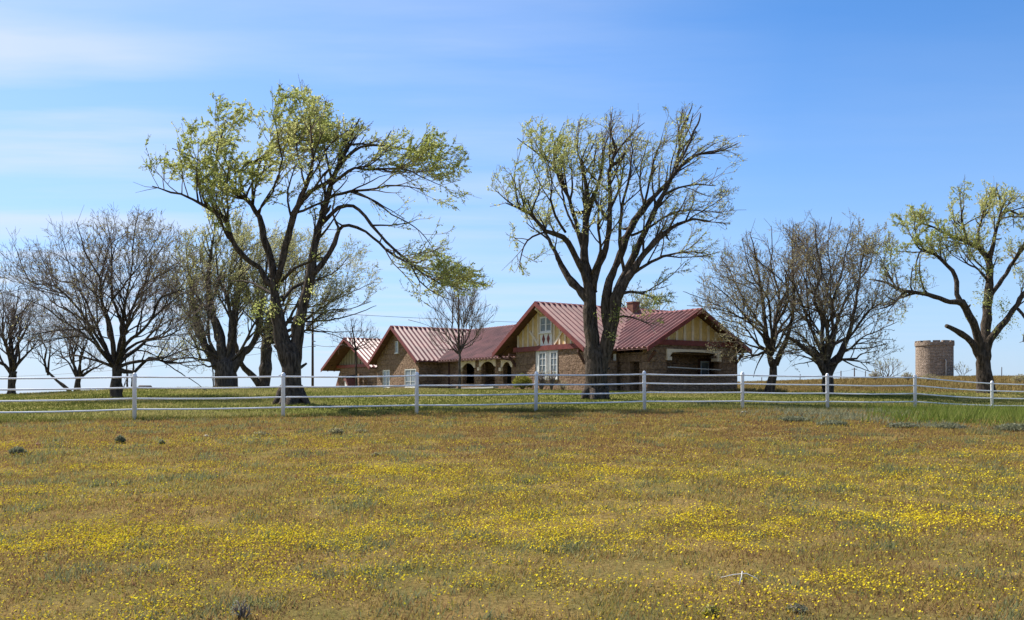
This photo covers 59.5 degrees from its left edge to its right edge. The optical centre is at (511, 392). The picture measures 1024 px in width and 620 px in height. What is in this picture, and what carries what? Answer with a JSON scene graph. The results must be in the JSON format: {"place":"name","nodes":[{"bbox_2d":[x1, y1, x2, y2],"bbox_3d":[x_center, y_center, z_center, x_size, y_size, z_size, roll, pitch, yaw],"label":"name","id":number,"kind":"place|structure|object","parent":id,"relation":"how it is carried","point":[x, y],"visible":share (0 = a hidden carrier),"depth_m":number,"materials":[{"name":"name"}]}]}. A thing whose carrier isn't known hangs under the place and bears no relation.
{"place":"outdoors","nodes":[
{"label":"outdoors","id":0,"kind":"place"},
{"bbox_2d":[0,379,1023,619],"bbox_3d":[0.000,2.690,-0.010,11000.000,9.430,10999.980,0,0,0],"label":"ground","id":1,"kind":"structure","parent":0,"point":[322,607],"depth_m":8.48,"materials":[{"name":"yellow plant"}]},
{"bbox_2d":[8,446,27,454],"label":"shrub","id":2,"kind":"object","parent":1,"relation":"on","point":[15,449],"visible":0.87,"depth_m":17.28,"materials":[{"name":"green plant"}]},
{"bbox_2d":[0,280,58,394],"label":"bare tree","id":3,"kind":"object","parent":1,"relation":"on","point":[14,363],"visible":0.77,"depth_m":55.94,"materials":[{"name":"brown plant"}]},
{"bbox_2d":[20,307,110,390],"bbox_3d":[-31.442,-2.975,62.057,9.222,6.438,6.753,0,0,0],"label":"bare tree","id":4,"kind":"object","parent":1,"relation":"on","point":[77,373],"visible":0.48,"depth_m":62.08,"materials":[{"name":"brown plant"}]},
{"bbox_2d":[0,202,229,397],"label":"bare tree","id":5,"kind":"object","parent":1,"relation":"on","point":[117,358],"visible":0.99,"depth_m":45.37,"materials":[{"name":"brown plant"}]},
{"bbox_2d":[114,434,125,443],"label":"shrub","id":6,"kind":"object","parent":1,"relation":"on","point":[119,438],"visible":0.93,"depth_m":19.60,"materials":[{"name":"green plant"}]},
{"bbox_2d":[123,352,137,386],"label":"young tree","id":7,"kind":"object","parent":1,"relation":"on","point":[126,379],"visible":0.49,"depth_m":83.87,"materials":[{"name":"brown plant"}]},
{"bbox_2d":[150,206,305,386],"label":"elm tree","id":8,"kind":"object","parent":1,"relation":"on","point":[227,361],"visible":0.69,"depth_m":65.38,"materials":[{"name":"green plant"}]},
{"bbox_2d":[230,600,251,618],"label":"shrub","id":9,"kind":"object","parent":1,"relation":"on","point":[242,613],"visible":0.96,"depth_m":6.09,"materials":[{"name":"grey plant"}]},
{"bbox_2d":[253,431,270,435],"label":"shrub","id":10,"kind":"object","parent":1,"relation":"on","point":[262,433],"visible":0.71,"depth_m":21.55,"materials":[{"name":"green plant"}]},
{"bbox_2d":[217,227,384,386],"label":"elm tree","id":11,"kind":"object","parent":1,"relation":"on","point":[265,367],"visible":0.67,"depth_m":69.75,"materials":[{"name":"green plant"}]},
{"bbox_2d":[306,309,315,385],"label":"utility pole","id":12,"kind":"object","parent":1,"relation":"on","point":[312,358],"visible":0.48,"depth_m":91.92,"materials":[{"name":"brown wood"}]},
{"bbox_2d":[1,346,310,376],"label":"power line","id":13,"kind":"object","parent":12,"relation":"attached to","point":[131,368],"visible":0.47,"depth_m":110.50,"materials":[{"name":"metal"}]},
{"bbox_2d":[335,313,767,321],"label":"power line","id":14,"kind":"object","parent":12,"relation":"attached to","point":[428,318],"visible":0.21,"depth_m":99.74,"materials":[{"name":"metal"}]},
{"bbox_2d":[134,75,494,404],"bbox_3d":[-7.864,-6.184,37.956,14.430,13.922,7.297,0,0,0],"label":"elm tree","id":15,"kind":"object","parent":1,"relation":"on","point":[289,352],"visible":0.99,"depth_m":37.76,"materials":[{"name":"green plant"}]},
{"bbox_2d":[327,427,344,434],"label":"shrub","id":16,"kind":"object","parent":1,"relation":"on","point":[335,430],"visible":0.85,"depth_m":21.84,"materials":[{"name":"green plant"}]},
{"bbox_2d":[326,315,381,385],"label":"young tree","id":17,"kind":"object","parent":1,"relation":"on","point":[355,349],"visible":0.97,"depth_m":76.94,"materials":[{"name":"brown plant"}]},
{"bbox_2d":[355,428,368,432],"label":"shrub","id":18,"kind":"object","parent":1,"relation":"on","point":[363,430],"visible":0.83,"depth_m":22.86,"materials":[{"name":"green plant"}]},
{"bbox_2d":[408,280,498,388],"bbox_3d":[-3.479,-4.156,59.892,5.984,8.254,9.686,0,0,-12],"label":"young tree","id":19,"kind":"object","parent":1,"relation":"on","point":[466,319],"visible":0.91,"depth_m":61.80,"materials":[{"name":"brown plant"}]},
{"bbox_2d":[0,405,927,424],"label":"fence line weeds","id":20,"kind":"object","parent":1,"relation":"on","point":[366,414],"visible":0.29,"depth_m":30.33,"materials":[{"name":"green plant"}]},
{"bbox_2d":[0,371,1023,419],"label":"pipe fence","id":21,"kind":"object","parent":1,"relation":"on","point":[134,388],"visible":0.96,"depth_m":31.56,"materials":[{"name":"white metal"}]},
{"bbox_2d":[0,413,1023,619],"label":"wildflowers","id":22,"kind":"object","parent":1,"relation":"on","point":[587,525],"visible":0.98,"depth_m":9.50,"materials":[{"name":"yellow plant"}]},
{"bbox_2d":[512,373,532,388],"bbox_3d":[0.705,-0.717,60.503,1.482,1.205,1.202,0,0,0],"label":"bush","id":23,"kind":"object","parent":1,"relation":"on","point":[518,380],"visible":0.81,"depth_m":60.24,"materials":[{"name":"green plant"}]},
{"bbox_2d":[321,301,751,391],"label":"ranch house","id":24,"kind":"structure","parent":1,"relation":"on","point":[544,336],"depth_m":62.60,"materials":[{"name":"brown brick"}]},
{"bbox_2d":[383,370,389,387],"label":"window","id":25,"kind":"structure","parent":24,"relation":"in","point":[386,380],"depth_m":82.32,"materials":[{"name":"white glass"}]},
{"bbox_2d":[394,341,398,353],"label":"window","id":26,"kind":"structure","parent":24,"relation":"in","point":[396,342],"depth_m":80.31,"materials":[{"name":"white glass"}]},
{"bbox_2d":[405,369,415,387],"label":"window","id":27,"kind":"structure","parent":24,"relation":"in","point":[408,380],"depth_m":78.43,"materials":[{"name":"white glass"}]},
{"bbox_2d":[507,365,510,383],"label":"door","id":28,"kind":"structure","parent":24,"relation":"in","point":[508,367],"depth_m":73.53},
{"bbox_2d":[538,352,547,379],"bbox_3d":[2.129,-1.845,62.332,0.180,1.909,1.025,0,0,-34],"label":"window","id":29,"kind":"structure","parent":24,"relation":"in","point":[542,356],"depth_m":62.27,"materials":[{"name":"white paint"}]},
{"bbox_2d":[550,351,557,379],"bbox_3d":[2.867,-1.845,61.240,0.180,1.909,0.957,0,0,-34],"label":"window","id":30,"kind":"structure","parent":24,"relation":"in","point":[553,355],"depth_m":61.20,"materials":[{"name":"white paint"}]},
{"bbox_2d":[698,359,710,374],"bbox_3d":[13.491,-1.240,62.779,1.129,2.200,0.099,0,0,-34],"label":"window","id":31,"kind":"structure","parent":24,"relation":"in","point":[702,363],"depth_m":62.73,"materials":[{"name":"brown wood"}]},
{"bbox_2d":[538,368,547,389],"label":"shrub","id":32,"kind":"object","parent":1,"relation":"on","point":[541,379],"visible":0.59,"depth_m":59.43,"materials":[{"name":"green plant"}]},
{"bbox_2d":[546,368,557,389],"bbox_3d":[2.596,-0.897,58.499,0.706,1.614,0.597,0,0,-21],"label":"shrub","id":33,"kind":"object","parent":1,"relation":"on","point":[551,379],"visible":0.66,"depth_m":58.45,"materials":[{"name":"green plant"}]},
{"bbox_2d":[558,381,568,389],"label":"shrub","id":34,"kind":"object","parent":1,"relation":"on","point":[562,387],"visible":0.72,"depth_m":57.45,"materials":[{"name":"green plant"}]},
{"bbox_2d":[486,103,747,399],"bbox_3d":[5.349,-7.341,45.500,13.048,16.116,7.521,0,0,11],"label":"elm tree","id":35,"kind":"object","parent":1,"relation":"on","point":[597,353],"visible":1,"depth_m":45.61,"materials":[{"name":"green plant"}]},
{"bbox_2d":[601,285,675,310],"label":"elm tree","id":36,"kind":"object","parent":1,"relation":"on","point":[645,301],"visible":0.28,"depth_m":91.59,"materials":[{"name":"green plant"}]},
{"bbox_2d":[701,604,719,616],"bbox_3d":[1.352,1.500,6.097,0.129,0.137,0.101,0,0,0],"label":"shrub","id":37,"kind":"object","parent":1,"relation":"on","point":[711,610],"visible":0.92,"depth_m":6.09,"materials":[{"name":"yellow plant"}]},
{"bbox_2d":[721,571,760,583],"bbox_3d":[1.786,1.446,6.984,0.306,0.091,0.120,0,0,11],"label":"fallen branch","id":38,"kind":"object","parent":1,"relation":"on","point":[741,573],"visible":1,"depth_m":7.03,"materials":[{"name":"wood"}]},
{"bbox_2d":[683,209,832,392],"bbox_3d":[15.854,-5.706,56.631,9.399,11.851,9.819,0,0,0],"label":"bare tree","id":39,"kind":"object","parent":1,"relation":"on","point":[768,341],"visible":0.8,"depth_m":56.78,"materials":[{"name":"brown plant"}]},
{"bbox_2d":[777,415,809,421],"bbox_3d":[8.437,0.801,26.868,0.990,0.255,0.822,0,0,0],"label":"shrub","id":40,"kind":"object","parent":1,"relation":"on","point":[788,418],"visible":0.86,"depth_m":26.68,"materials":[{"name":"green plant"}]},
{"bbox_2d":[785,603,808,613],"bbox_3d":[1.969,1.507,6.201,0.155,0.118,0.133,0,0,0],"label":"shrub","id":41,"kind":"object","parent":1,"relation":"on","point":[795,606],"visible":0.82,"depth_m":6.18,"materials":[{"name":"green plant"}]},
{"bbox_2d":[816,419,846,425],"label":"shrub","id":42,"kind":"object","parent":1,"relation":"on","point":[834,422],"visible":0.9,"depth_m":25.19,"materials":[{"name":"green plant"}]},
{"bbox_2d":[752,208,912,392],"bbox_3d":[19.886,-5.503,55.078,10.863,11.650,10.001,0,0,0],"label":"bare tree","id":43,"kind":"object","parent":1,"relation":"on","point":[823,360],"visible":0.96,"depth_m":54.31,"materials":[{"name":"brown plant"}]},
{"bbox_2d":[868,369,881,379],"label":"shrub","id":44,"kind":"object","parent":1,"relation":"on","point":[874,374],"visible":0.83,"depth_m":87.91,"materials":[{"name":"green plant"}]},
{"bbox_2d":[732,405,1023,429],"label":"sage weeds","id":45,"kind":"object","parent":1,"relation":"on","point":[830,413],"visible":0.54,"depth_m":29.45,"materials":[{"name":"green plant"}]},
{"bbox_2d":[874,353,905,376],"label":"bush","id":46,"kind":"object","parent":1,"relation":"on","point":[882,367],"visible":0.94,"depth_m":117.72,"materials":[{"name":"grey plant"}]},
{"bbox_2d":[885,421,919,427],"bbox_3d":[10.763,0.901,24.749,0.898,0.228,0.728,0,0,0],"label":"shrub","id":47,"kind":"object","parent":1,"relation":"on","point":[902,424],"visible":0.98,"depth_m":24.60,"materials":[{"name":"green plant"}]},
{"bbox_2d":[901,372,912,379],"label":"shrub","id":48,"kind":"object","parent":1,"relation":"on","point":[908,374],"visible":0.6,"depth_m":83.94,"materials":[{"name":"beige plant"}]},
{"bbox_2d":[921,374,940,380],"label":"shrub","id":49,"kind":"object","parent":1,"relation":"on","point":[933,376],"visible":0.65,"depth_m":81.88,"materials":[{"name":"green plant"}]},
{"bbox_2d":[914,340,954,376],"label":"stone tower","id":50,"kind":"structure","parent":1,"relation":"on","point":[936,357],"depth_m":110.20,"materials":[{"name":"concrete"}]},
{"bbox_2d":[859,176,1023,393],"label":"elm tree","id":51,"kind":"object","parent":1,"relation":"on","point":[980,343],"visible":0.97,"depth_m":57.53,"materials":[{"name":"green plant"}]},
{"bbox_2d":[928,422,966,428],"bbox_3d":[11.926,0.919,24.548,1.006,0.252,0.809,0,0,0],"label":"shrub","id":52,"kind":"object","parent":1,"relation":"on","point":[947,425],"visible":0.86,"depth_m":24.33,"materials":[{"name":"green plant"}]},
{"bbox_2d":[954,362,971,374],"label":"bush","id":53,"kind":"object","parent":1,"relation":"on","point":[958,369],"visible":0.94,"depth_m":120.22,"materials":[{"name":"grey plant"}]},
{"bbox_2d":[993,422,1023,430],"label":"shrub","id":54,"kind":"object","parent":1,"relation":"on","point":[1012,426],"visible":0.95,"depth_m":23.93,"materials":[{"name":"green plant"}]},
{"bbox_2d":[1010,374,1023,381],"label":"shrub","id":55,"kind":"object","parent":1,"relation":"on","point":[1017,379],"visible":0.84,"depth_m":77.84,"materials":[{"name":"green plant"}]},
{"bbox_2d":[0,382,1023,422],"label":"lawn grass","id":56,"kind":"structure","parent":0,"point":[105,414],"depth_m":42.91,"materials":[{"name":"green plant"}]},
{"bbox_2d":[0,0,1023,393],"label":"sky","id":57,"kind":"structure","parent":0,"point":[872,109],"materials":[{"name":"blue"}]},
{"bbox_2d":[709,375,1023,392],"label":"hill grass","id":58,"kind":"structure","parent":0,"point":[896,381],"depth_m":72.37,"materials":[{"name":"plant"}]},
{"bbox_2d":[860,400,1023,425],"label":"tall grass","id":59,"kind":"structure","parent":0,"point":[953,413],"depth_m":28.52,"materials":[{"name":"green plant"}]}
]}

